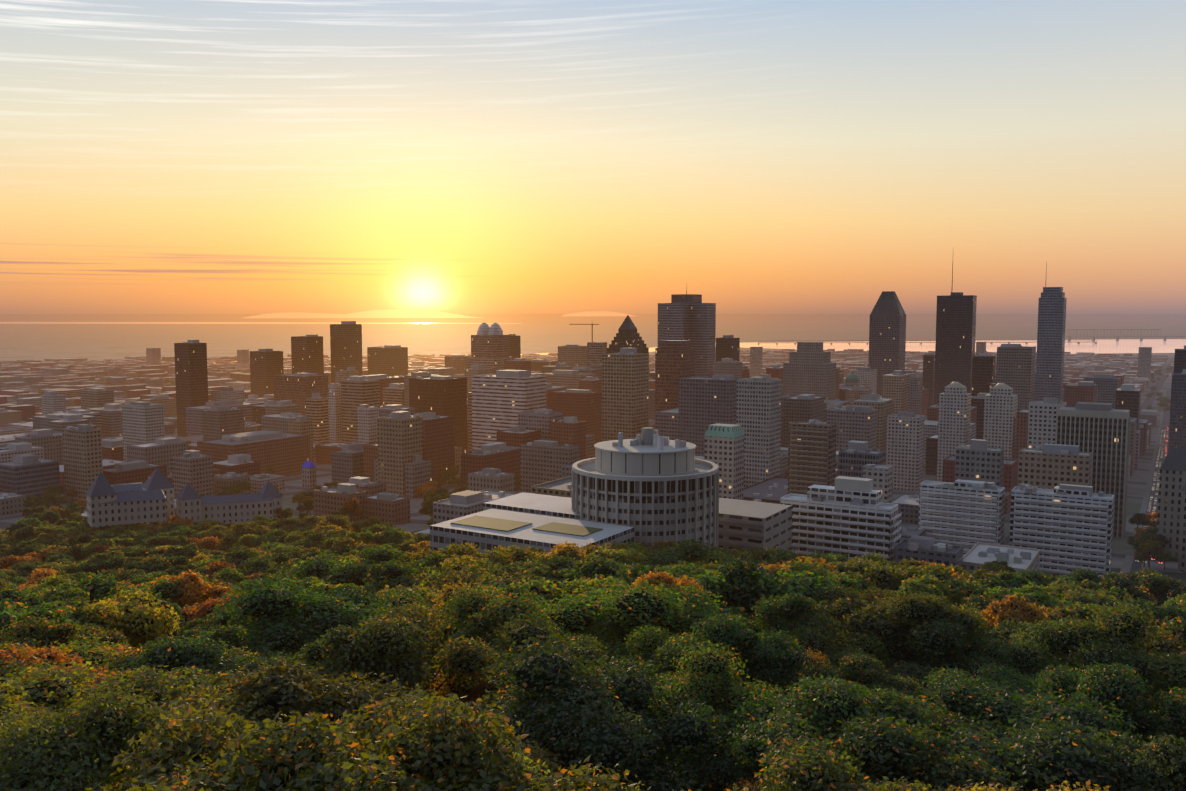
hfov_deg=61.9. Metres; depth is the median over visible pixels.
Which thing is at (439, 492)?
tree
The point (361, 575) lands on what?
tree
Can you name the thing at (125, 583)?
tree
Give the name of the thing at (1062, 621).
tree
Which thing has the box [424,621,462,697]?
tree
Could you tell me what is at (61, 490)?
tree
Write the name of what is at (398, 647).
tree
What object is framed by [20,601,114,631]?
tree
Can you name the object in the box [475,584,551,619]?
tree
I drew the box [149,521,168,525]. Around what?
tree
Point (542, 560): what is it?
tree
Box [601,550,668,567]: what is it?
tree
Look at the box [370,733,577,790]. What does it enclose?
tree
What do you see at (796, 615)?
tree
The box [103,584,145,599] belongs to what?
tree
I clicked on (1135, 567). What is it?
street
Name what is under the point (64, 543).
tree
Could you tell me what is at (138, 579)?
tree
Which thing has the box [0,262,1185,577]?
city buildings
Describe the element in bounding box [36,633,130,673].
tree
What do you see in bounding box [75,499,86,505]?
tree
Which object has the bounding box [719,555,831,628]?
tree
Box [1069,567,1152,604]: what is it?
tree
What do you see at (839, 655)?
tree
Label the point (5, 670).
tree
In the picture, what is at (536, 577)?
tree
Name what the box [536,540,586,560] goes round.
tree
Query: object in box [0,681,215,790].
tree
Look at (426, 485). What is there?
tree
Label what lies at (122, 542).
tree
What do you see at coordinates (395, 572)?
tree
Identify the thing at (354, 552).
tree
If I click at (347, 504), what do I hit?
tree
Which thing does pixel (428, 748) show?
tree
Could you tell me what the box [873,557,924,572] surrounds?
tree
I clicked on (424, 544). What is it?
tree
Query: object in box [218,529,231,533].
tree
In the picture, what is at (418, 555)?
tree
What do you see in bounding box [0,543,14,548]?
tree
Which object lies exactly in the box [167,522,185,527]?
tree
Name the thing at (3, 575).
tree
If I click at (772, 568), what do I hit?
tree
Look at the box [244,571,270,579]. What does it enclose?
tree
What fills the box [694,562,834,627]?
tree
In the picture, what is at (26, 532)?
tree
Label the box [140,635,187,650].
tree
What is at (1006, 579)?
tree
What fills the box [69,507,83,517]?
tree
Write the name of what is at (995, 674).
tree
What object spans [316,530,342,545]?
tree
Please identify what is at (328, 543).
tree
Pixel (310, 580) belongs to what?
tree
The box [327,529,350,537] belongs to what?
tree
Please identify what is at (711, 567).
tree
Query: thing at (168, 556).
tree
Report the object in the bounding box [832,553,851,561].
tree
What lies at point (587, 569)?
tree
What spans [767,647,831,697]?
tree
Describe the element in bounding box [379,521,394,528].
tree
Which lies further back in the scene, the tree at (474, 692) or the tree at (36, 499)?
the tree at (36, 499)
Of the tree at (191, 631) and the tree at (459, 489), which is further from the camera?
the tree at (459, 489)
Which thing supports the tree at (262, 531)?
on the ground
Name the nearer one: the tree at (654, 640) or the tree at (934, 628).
the tree at (654, 640)
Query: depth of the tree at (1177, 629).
146.00 m
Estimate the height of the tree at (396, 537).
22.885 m
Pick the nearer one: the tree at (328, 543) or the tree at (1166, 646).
the tree at (1166, 646)
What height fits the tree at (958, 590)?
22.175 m
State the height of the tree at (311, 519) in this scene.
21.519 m
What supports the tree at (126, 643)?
on the ground
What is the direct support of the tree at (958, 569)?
on the ground
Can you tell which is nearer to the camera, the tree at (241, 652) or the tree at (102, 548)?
the tree at (241, 652)
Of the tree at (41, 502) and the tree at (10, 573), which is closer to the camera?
the tree at (10, 573)
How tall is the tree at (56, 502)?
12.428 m
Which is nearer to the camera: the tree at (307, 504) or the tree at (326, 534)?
the tree at (326, 534)
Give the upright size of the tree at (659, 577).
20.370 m
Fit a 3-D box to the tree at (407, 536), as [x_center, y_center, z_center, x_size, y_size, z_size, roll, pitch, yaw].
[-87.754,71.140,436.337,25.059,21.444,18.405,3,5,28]
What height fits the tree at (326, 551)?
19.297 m
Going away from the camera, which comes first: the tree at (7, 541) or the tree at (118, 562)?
the tree at (118, 562)
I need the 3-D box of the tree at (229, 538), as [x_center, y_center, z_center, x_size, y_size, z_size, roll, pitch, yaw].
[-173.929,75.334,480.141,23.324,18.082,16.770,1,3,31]
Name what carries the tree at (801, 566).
on the ground
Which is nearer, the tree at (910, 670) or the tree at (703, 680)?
the tree at (703, 680)
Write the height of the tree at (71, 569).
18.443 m
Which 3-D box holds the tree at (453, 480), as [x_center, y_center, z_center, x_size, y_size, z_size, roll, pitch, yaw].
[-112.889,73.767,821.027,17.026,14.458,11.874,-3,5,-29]
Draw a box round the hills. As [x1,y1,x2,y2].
[244,309,633,317]
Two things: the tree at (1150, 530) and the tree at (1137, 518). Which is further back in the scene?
the tree at (1137, 518)
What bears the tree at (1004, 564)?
on the ground
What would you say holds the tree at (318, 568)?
on the ground
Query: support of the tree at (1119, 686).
on the ground
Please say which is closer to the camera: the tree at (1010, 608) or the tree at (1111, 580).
the tree at (1010, 608)
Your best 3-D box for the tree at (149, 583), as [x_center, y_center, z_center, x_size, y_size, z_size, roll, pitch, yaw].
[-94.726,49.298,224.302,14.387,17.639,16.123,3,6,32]
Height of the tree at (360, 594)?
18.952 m
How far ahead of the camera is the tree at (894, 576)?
200.69 m
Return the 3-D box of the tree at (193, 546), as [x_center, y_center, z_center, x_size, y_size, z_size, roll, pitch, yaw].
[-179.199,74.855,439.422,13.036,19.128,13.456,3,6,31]
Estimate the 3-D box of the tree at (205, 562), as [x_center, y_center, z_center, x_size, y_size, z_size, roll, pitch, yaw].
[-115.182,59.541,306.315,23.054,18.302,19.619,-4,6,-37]
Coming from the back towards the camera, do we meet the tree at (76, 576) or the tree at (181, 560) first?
the tree at (181, 560)
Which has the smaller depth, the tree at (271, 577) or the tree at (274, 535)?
the tree at (271, 577)
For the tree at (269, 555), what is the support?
on the ground
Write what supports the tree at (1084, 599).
on the ground
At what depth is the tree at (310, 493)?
703.33 m
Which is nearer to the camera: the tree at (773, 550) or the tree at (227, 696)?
the tree at (227, 696)
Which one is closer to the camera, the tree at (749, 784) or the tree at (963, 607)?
the tree at (749, 784)
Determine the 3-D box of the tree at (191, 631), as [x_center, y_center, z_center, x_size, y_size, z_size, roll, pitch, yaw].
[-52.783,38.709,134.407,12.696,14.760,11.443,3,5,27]
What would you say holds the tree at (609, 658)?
on the ground
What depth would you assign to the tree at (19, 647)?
86.73 m
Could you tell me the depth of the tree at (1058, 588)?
218.43 m
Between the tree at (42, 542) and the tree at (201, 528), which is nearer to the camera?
the tree at (42, 542)
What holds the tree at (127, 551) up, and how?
on the ground
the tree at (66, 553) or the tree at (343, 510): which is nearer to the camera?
the tree at (66, 553)
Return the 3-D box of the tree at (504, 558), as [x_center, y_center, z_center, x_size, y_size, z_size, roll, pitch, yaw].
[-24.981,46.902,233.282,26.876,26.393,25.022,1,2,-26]
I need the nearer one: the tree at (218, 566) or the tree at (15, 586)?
the tree at (218, 566)
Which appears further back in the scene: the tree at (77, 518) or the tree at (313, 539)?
the tree at (77, 518)
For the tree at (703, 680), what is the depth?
74.31 m
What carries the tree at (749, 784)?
on the ground
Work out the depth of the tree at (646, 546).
330.32 m
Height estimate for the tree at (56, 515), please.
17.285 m
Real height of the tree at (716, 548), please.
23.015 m
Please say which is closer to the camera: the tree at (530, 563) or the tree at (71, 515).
the tree at (530, 563)
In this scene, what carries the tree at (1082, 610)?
on the ground
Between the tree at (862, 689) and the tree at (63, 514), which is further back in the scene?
the tree at (63, 514)
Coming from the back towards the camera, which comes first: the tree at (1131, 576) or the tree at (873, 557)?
the tree at (1131, 576)
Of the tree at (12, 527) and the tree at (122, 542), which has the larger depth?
the tree at (12, 527)
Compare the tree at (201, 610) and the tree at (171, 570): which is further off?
the tree at (171, 570)
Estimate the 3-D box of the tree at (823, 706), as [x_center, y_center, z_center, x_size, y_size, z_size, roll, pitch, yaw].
[13.458,25.301,61.827,14.084,15.501,14.627,3,6,30]
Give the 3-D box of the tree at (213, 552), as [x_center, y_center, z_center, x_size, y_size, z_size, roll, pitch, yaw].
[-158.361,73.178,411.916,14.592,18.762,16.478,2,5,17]
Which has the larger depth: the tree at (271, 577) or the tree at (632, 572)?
the tree at (271, 577)
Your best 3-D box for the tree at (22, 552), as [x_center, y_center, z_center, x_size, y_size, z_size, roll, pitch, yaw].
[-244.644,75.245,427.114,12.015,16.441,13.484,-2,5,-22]
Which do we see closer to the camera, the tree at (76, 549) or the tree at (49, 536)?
the tree at (76, 549)
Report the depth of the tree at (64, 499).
755.47 m
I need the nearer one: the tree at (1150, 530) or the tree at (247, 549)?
the tree at (247, 549)
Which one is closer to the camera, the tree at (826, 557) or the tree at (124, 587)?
the tree at (124, 587)
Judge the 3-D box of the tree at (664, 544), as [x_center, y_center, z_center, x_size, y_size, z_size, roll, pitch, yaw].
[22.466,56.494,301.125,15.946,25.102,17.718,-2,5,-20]
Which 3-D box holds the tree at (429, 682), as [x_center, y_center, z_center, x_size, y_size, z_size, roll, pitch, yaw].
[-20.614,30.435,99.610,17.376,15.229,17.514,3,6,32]
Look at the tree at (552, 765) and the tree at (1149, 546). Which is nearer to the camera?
the tree at (552, 765)
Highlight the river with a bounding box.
[0,322,1185,361]
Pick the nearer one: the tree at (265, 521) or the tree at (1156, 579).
the tree at (1156, 579)
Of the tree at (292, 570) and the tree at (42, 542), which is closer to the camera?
the tree at (292, 570)
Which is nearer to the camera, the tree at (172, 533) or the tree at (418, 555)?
the tree at (418, 555)
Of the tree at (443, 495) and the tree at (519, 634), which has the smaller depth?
the tree at (519, 634)
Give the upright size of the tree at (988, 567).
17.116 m
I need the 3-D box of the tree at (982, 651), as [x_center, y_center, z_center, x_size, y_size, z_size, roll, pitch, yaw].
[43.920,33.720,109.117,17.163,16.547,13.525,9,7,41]
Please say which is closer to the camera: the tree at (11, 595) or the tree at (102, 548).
the tree at (11, 595)
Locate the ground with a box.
[0,314,1185,789]
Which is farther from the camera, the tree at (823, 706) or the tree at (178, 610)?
the tree at (178, 610)
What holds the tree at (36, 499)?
on the ground
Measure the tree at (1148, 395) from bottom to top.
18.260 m
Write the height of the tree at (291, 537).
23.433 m
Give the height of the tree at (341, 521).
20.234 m
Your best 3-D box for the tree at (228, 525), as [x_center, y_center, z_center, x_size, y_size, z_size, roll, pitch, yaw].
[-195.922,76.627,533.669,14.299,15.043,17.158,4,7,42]
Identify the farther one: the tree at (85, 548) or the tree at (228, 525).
the tree at (228, 525)
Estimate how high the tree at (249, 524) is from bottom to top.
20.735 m
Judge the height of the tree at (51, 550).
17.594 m
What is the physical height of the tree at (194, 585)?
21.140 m
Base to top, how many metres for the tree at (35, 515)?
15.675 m
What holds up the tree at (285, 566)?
on the ground
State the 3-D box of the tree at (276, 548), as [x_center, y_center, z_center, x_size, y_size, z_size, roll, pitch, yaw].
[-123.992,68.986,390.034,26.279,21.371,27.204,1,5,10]
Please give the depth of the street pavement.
886.75 m
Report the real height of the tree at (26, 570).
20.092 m
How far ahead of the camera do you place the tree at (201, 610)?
170.51 m
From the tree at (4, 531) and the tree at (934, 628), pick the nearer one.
the tree at (934, 628)
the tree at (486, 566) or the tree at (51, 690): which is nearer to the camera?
the tree at (51, 690)
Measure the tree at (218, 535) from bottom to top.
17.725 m
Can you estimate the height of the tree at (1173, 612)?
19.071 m
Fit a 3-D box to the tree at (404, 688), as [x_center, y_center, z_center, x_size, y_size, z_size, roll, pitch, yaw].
[-10.341,25.218,59.378,16.726,14.526,10.792,4,6,38]
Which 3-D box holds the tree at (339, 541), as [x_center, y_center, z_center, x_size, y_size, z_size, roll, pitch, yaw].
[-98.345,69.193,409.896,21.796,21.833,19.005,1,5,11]
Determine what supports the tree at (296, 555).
on the ground
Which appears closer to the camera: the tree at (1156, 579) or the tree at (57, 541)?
the tree at (1156, 579)
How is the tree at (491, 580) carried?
on the ground
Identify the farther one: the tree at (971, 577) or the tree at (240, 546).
the tree at (240, 546)
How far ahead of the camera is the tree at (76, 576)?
279.62 m
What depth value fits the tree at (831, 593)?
128.89 m
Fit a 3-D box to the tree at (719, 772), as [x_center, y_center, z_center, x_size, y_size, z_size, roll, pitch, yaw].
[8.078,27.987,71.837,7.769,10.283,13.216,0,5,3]
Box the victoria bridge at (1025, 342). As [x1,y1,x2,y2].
[758,340,1096,344]
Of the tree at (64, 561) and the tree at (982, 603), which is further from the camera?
the tree at (64, 561)
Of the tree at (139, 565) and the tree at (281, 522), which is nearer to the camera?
the tree at (139, 565)
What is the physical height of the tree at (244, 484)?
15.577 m
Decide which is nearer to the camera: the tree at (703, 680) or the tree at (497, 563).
the tree at (703, 680)
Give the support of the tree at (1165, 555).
on the ground
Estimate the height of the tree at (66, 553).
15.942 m
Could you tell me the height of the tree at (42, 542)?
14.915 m
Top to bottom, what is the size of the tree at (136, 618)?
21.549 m
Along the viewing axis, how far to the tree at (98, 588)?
176.44 m
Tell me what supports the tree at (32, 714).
on the ground
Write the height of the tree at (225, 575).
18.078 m
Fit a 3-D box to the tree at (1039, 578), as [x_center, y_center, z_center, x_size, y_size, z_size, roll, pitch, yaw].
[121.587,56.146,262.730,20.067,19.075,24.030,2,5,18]
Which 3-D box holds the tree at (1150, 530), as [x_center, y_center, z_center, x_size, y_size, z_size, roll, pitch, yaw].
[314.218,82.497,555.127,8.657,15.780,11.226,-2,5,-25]
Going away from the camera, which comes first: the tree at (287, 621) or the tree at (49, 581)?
the tree at (287, 621)
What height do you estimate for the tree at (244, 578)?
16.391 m
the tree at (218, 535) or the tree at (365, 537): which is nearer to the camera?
the tree at (365, 537)
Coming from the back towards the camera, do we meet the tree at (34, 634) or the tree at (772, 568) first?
the tree at (772, 568)
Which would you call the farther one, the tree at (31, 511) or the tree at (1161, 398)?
the tree at (1161, 398)
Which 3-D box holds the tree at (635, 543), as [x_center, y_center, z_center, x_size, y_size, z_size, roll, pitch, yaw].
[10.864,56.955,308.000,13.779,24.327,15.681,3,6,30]
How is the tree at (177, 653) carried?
on the ground
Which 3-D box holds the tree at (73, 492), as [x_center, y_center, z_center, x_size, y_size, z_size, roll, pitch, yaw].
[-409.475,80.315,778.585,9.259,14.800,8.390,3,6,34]
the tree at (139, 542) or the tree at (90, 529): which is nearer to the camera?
the tree at (139, 542)
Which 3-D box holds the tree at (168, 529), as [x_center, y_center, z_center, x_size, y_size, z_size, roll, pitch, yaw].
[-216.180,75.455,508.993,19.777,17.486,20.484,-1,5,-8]
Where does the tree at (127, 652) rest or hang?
on the ground
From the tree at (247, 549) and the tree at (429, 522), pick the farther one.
the tree at (429, 522)
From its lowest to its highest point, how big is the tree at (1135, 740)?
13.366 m
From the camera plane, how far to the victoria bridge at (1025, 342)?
5574.47 m
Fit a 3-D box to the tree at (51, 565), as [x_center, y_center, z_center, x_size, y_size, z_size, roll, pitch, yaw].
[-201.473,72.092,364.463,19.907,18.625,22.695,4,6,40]
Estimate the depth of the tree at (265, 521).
512.49 m
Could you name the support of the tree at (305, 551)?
on the ground
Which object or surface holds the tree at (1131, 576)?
on the ground
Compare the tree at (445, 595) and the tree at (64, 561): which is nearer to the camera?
the tree at (445, 595)
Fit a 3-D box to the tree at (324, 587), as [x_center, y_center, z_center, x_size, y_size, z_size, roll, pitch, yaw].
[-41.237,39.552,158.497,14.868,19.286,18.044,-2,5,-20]
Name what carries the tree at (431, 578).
on the ground
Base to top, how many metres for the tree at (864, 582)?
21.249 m
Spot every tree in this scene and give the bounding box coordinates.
[0,530,11,537]
[0,533,15,539]
[0,537,14,546]
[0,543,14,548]
[0,546,15,557]
[0,551,42,570]
[0,556,32,568]
[0,569,19,583]
[0,573,124,606]
[0,578,27,590]
[0,588,30,608]
[0,598,78,612]
[0,602,70,641]
[0,615,126,651]
[0,641,31,656]
[0,647,117,699]
[0,655,139,716]
[0,660,112,719]
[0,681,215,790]
[0,710,63,720]
[1,579,44,589]
[1,707,62,734]
[2,583,38,591]
[4,570,15,583]
[5,522,29,532]
[7,546,37,566]
[8,561,43,571]
[8,576,28,586]
[11,644,147,661]
[12,525,42,539]
[13,568,58,586]
[14,537,34,547]
[14,562,61,578]
[15,539,36,547]
[16,517,48,526]
[16,550,38,556]
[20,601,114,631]
[21,505,46,516]
[22,495,35,503]
[22,575,70,594]
[23,542,50,560]
[25,513,42,518]
[31,499,48,507]
[33,532,59,543]
[34,496,51,507]
[35,526,57,535]
[36,539,53,544]
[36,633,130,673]
[37,562,72,570]
[39,511,61,521]
[39,545,72,561]
[39,553,76,564]
[39,587,90,609]
[41,540,61,545]
[42,485,60,495]
[42,520,51,525]
[43,492,55,509]
[44,551,81,562]
[45,506,61,524]
[45,512,60,523]
[48,558,74,565]
[48,562,80,574]
[52,496,68,503]
[53,498,62,505]
[53,518,67,525]
[53,541,71,547]
[53,571,96,583]
[55,525,87,532]
[57,485,64,493]
[59,509,69,518]
[62,536,92,543]
[65,520,89,528]
[66,488,77,502]
[66,512,81,520]
[67,501,78,509]
[68,533,115,546]
[68,664,201,724]
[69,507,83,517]
[70,515,83,522]
[71,543,90,559]
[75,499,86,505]
[75,556,127,574]
[76,550,126,568]
[80,521,114,531]
[80,544,115,558]
[81,538,114,556]
[81,586,179,650]
[85,543,124,558]
[85,689,650,790]
[86,527,99,533]
[86,651,130,662]
[94,530,113,536]
[95,682,296,789]
[97,568,146,583]
[99,635,135,651]
[100,635,297,676]
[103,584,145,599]
[104,526,127,535]
[107,546,136,557]
[109,579,204,611]
[110,537,133,546]
[110,561,154,581]
[114,555,185,574]
[116,580,150,587]
[116,666,245,696]
[117,523,143,530]
[118,533,145,540]
[124,530,146,533]
[125,571,170,586]
[126,538,147,546]
[127,592,184,648]
[133,545,155,549]
[133,546,163,558]
[140,535,182,546]
[140,576,206,586]
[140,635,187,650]
[145,563,171,573]
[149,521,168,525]
[149,569,227,606]
[155,545,182,555]
[156,555,188,567]
[158,515,194,526]
[158,525,193,531]
[158,528,186,536]
[159,554,211,561]
[160,546,198,559]
[162,661,458,739]
[163,564,198,574]
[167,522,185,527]
[172,567,215,576]
[174,593,241,624]
[174,626,200,639]
[176,610,223,637]
[176,664,218,683]
[180,528,205,539]
[181,542,204,551]
[181,576,419,658]
[185,536,223,550]
[187,520,211,531]
[187,554,212,564]
[187,561,262,581]
[190,526,209,530]
[191,607,284,655]
[192,558,222,566]
[196,567,243,585]
[198,624,270,658]
[200,539,223,548]
[200,550,225,555]
[201,524,226,534]
[201,579,239,598]
[203,575,294,594]
[204,519,220,525]
[204,530,225,543]
[208,551,226,555]
[209,522,225,527]
[211,553,231,559]
[214,547,291,571]
[214,549,258,559]
[216,534,240,543]
[216,646,260,662]
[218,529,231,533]
[218,654,307,682]
[221,544,232,552]
[222,483,241,493]
[225,490,236,494]
[225,522,234,529]
[230,520,261,532]
[230,522,267,544]
[230,524,275,543]
[230,545,271,551]
[232,534,257,548]
[233,573,257,582]
[234,480,251,493]
[235,557,278,576]
[240,571,298,581]
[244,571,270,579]
[247,514,272,525]
[249,528,287,547]
[252,601,505,698]
[254,528,294,535]
[255,548,276,554]
[255,552,292,565]
[256,520,271,528]
[256,549,272,556]
[260,541,303,553]
[263,540,309,547]
[265,466,276,473]
[271,574,322,592]
[272,518,300,528]
[274,507,293,518]
[274,555,357,577]
[276,533,289,543]
[277,559,305,573]
[279,515,322,530]
[279,551,340,568]
[282,532,305,543]
[284,551,302,558]
[286,552,340,569]
[288,530,313,537]
[288,583,386,652]
[289,521,317,530]
[289,550,338,560]
[290,531,325,551]
[291,493,305,512]
[293,556,368,585]
[295,581,368,597]
[296,499,313,511]
[298,512,307,519]
[299,547,321,554]
[301,713,549,789]
[302,491,313,511]
[312,515,349,529]
[313,522,337,528]
[313,524,342,532]
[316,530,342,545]
[323,480,337,486]
[323,537,344,548]
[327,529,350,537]
[327,544,357,555]
[327,553,350,562]
[332,511,340,516]
[332,537,358,548]
[337,630,476,693]
[339,503,366,521]
[342,498,361,520]
[342,550,362,556]
[344,560,409,588]
[345,531,374,543]
[348,517,382,532]
[350,541,379,545]
[354,544,370,550]
[355,543,447,586]
[355,681,503,745]
[362,558,452,596]
[363,547,437,566]
[365,524,404,534]
[365,571,523,609]
[370,530,404,545]
[370,586,434,612]
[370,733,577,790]
[375,584,436,611]
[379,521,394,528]
[381,530,413,542]
[391,543,416,552]
[402,540,417,544]
[403,580,506,627]
[406,541,429,553]
[406,554,485,581]
[409,560,424,572]
[412,533,429,542]
[412,564,492,592]
[415,486,424,496]
[418,498,439,514]
[421,481,437,491]
[421,495,444,506]
[423,488,434,497]
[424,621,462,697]
[426,517,432,526]
[426,553,467,569]
[428,489,446,497]
[430,481,443,491]
[430,569,489,603]
[430,586,551,689]
[430,664,518,717]
[435,492,447,499]
[435,540,540,566]
[442,473,454,485]
[446,476,460,486]
[447,559,498,577]
[450,464,459,476]
[457,487,465,491]
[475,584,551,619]
[475,631,731,790]
[485,559,506,570]
[485,611,618,690]
[486,555,577,576]
[490,561,532,580]
[491,545,541,560]
[496,572,562,617]
[510,574,627,616]
[515,475,520,492]
[516,566,580,597]
[518,558,576,570]
[522,546,546,553]
[530,556,576,571]
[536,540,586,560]
[539,577,730,665]
[546,770,625,790]
[552,543,626,554]
[554,550,638,565]
[567,554,702,583]
[570,613,626,653]
[570,664,669,764]
[579,548,653,564]
[594,652,630,669]
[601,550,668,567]
[615,542,643,547]
[615,563,749,610]
[619,543,649,556]
[619,561,705,579]
[623,571,703,636]
[623,625,708,680]
[631,612,809,695]
[638,541,649,549]
[640,638,790,790]
[644,539,735,566]
[646,552,697,569]
[647,539,678,551]
[653,703,750,790]
[664,545,695,562]
[673,739,934,790]
[683,549,735,568]
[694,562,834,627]
[701,560,724,572]
[705,545,735,555]
[718,548,764,563]
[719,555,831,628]
[721,612,752,627]
[724,673,941,779]
[724,777,767,790]
[735,592,849,660]
[740,546,783,553]
[747,548,789,563]
[751,549,803,566]
[754,711,1027,790]
[757,556,836,577]
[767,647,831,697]
[777,584,900,607]
[778,558,858,582]
[793,652,925,698]
[802,573,865,600]
[803,552,840,568]
[812,596,926,668]
[818,645,866,682]
[824,556,884,592]
[827,624,906,668]
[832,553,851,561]
[832,681,876,697]
[833,590,993,675]
[837,570,883,600]
[861,552,887,563]
[864,561,954,593]
[871,779,946,790]
[872,660,937,707]
[872,692,971,750]
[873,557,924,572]
[873,569,902,592]
[891,577,945,600]
[907,572,1001,609]
[913,560,962,579]
[913,672,1147,745]
[923,632,1056,684]
[926,663,1039,722]
[926,712,1182,790]
[930,595,992,627]
[931,568,996,585]
[931,703,982,722]
[947,779,1109,790]
[949,564,969,576]
[958,608,991,626]
[960,594,995,629]
[969,570,1043,591]
[970,625,1084,667]
[975,619,1031,642]
[979,561,1006,572]
[981,594,1049,629]
[985,582,1068,608]
[991,560,1017,574]
[1005,597,1178,701]
[1014,666,1079,699]
[1016,568,1077,586]
[1031,662,1185,748]
[1034,605,1097,625]
[1039,617,1085,629]
[1041,692,1178,741]
[1044,579,1105,600]
[1046,573,1077,583]
[1060,588,1130,606]
[1060,593,1118,609]
[1061,600,1153,629]
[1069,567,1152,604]
[1084,626,1185,656]
[1092,598,1176,626]
[1094,586,1132,602]
[1095,731,1185,790]
[1119,571,1181,597]
[1119,603,1185,634]
[1126,532,1152,544]
[1128,513,1150,527]
[1128,586,1156,606]
[1129,730,1160,742]
[1133,526,1155,538]
[1133,537,1146,566]
[1134,550,1147,568]
[1134,567,1185,604]
[1139,539,1162,569]
[1140,650,1185,706]
[1141,528,1155,533]
[1142,512,1157,526]
[1144,393,1151,400]
[1149,533,1170,545]
[1154,550,1178,569]
[1155,396,1168,400]
[1158,616,1185,649]
[1162,398,1170,403]
[1162,596,1185,624]
[1164,592,1185,607]
[1167,582,1185,598]
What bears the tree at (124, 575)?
on the ground
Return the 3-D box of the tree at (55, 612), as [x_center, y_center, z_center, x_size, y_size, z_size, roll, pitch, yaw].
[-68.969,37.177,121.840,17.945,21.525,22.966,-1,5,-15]
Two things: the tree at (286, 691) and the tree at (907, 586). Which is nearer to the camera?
the tree at (286, 691)
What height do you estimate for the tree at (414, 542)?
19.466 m
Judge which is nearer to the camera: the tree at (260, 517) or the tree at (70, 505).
the tree at (260, 517)
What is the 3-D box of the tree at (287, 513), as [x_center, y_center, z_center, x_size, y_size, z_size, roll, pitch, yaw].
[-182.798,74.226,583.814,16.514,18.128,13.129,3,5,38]
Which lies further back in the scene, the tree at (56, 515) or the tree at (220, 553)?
the tree at (56, 515)
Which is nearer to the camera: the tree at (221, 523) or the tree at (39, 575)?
the tree at (39, 575)
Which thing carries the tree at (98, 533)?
on the ground
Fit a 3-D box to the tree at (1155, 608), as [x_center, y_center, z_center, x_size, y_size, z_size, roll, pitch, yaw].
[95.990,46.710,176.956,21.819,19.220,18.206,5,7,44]
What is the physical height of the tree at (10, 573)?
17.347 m
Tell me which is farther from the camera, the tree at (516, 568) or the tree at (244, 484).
the tree at (244, 484)
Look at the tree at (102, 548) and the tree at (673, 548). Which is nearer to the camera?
the tree at (673, 548)
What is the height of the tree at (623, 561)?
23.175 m
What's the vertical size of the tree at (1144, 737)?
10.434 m
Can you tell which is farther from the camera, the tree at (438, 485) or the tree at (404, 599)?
the tree at (438, 485)
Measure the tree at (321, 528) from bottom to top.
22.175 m
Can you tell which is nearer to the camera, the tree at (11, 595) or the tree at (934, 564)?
the tree at (11, 595)
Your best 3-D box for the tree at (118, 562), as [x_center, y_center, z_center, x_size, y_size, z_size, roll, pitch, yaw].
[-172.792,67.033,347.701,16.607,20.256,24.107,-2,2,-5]
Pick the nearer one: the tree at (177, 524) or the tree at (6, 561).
the tree at (6, 561)
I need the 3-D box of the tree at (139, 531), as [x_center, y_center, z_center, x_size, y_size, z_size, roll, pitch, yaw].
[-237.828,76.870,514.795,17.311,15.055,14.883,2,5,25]
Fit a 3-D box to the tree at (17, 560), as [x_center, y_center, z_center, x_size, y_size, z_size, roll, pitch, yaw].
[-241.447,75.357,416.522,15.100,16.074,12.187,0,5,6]
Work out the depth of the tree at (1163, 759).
53.59 m
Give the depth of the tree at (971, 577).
211.56 m
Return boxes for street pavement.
[1120,389,1167,576]
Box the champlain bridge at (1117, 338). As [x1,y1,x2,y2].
[1067,329,1185,341]
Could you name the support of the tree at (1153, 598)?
on the ground
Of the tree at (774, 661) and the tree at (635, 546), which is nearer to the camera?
the tree at (774, 661)
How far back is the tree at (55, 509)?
642.63 m
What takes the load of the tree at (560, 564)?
on the ground
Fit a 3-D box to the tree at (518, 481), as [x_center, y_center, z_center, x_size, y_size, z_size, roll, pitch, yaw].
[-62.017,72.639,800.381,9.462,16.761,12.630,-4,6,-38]
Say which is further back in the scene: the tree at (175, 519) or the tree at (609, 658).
the tree at (175, 519)
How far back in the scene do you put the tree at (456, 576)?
157.50 m
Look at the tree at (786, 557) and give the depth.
271.83 m
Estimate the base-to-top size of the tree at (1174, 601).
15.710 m
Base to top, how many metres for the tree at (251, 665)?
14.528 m
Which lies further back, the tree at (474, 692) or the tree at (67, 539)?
the tree at (67, 539)
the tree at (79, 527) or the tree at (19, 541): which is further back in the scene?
the tree at (79, 527)
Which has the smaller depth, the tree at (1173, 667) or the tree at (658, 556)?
the tree at (1173, 667)
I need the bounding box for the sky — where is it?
[0,0,1185,313]
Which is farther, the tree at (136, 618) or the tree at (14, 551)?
the tree at (14, 551)
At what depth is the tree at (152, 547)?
441.73 m
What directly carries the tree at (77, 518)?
on the ground
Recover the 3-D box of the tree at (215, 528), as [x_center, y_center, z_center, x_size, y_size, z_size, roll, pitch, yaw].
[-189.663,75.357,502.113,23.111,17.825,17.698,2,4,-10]
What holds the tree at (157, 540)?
on the ground
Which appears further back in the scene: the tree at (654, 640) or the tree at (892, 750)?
the tree at (654, 640)
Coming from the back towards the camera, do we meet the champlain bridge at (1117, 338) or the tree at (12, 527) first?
the champlain bridge at (1117, 338)
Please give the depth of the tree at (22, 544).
475.68 m
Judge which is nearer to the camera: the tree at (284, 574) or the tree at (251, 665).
the tree at (251, 665)
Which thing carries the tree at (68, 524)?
on the ground
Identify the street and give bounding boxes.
[1130,390,1170,575]

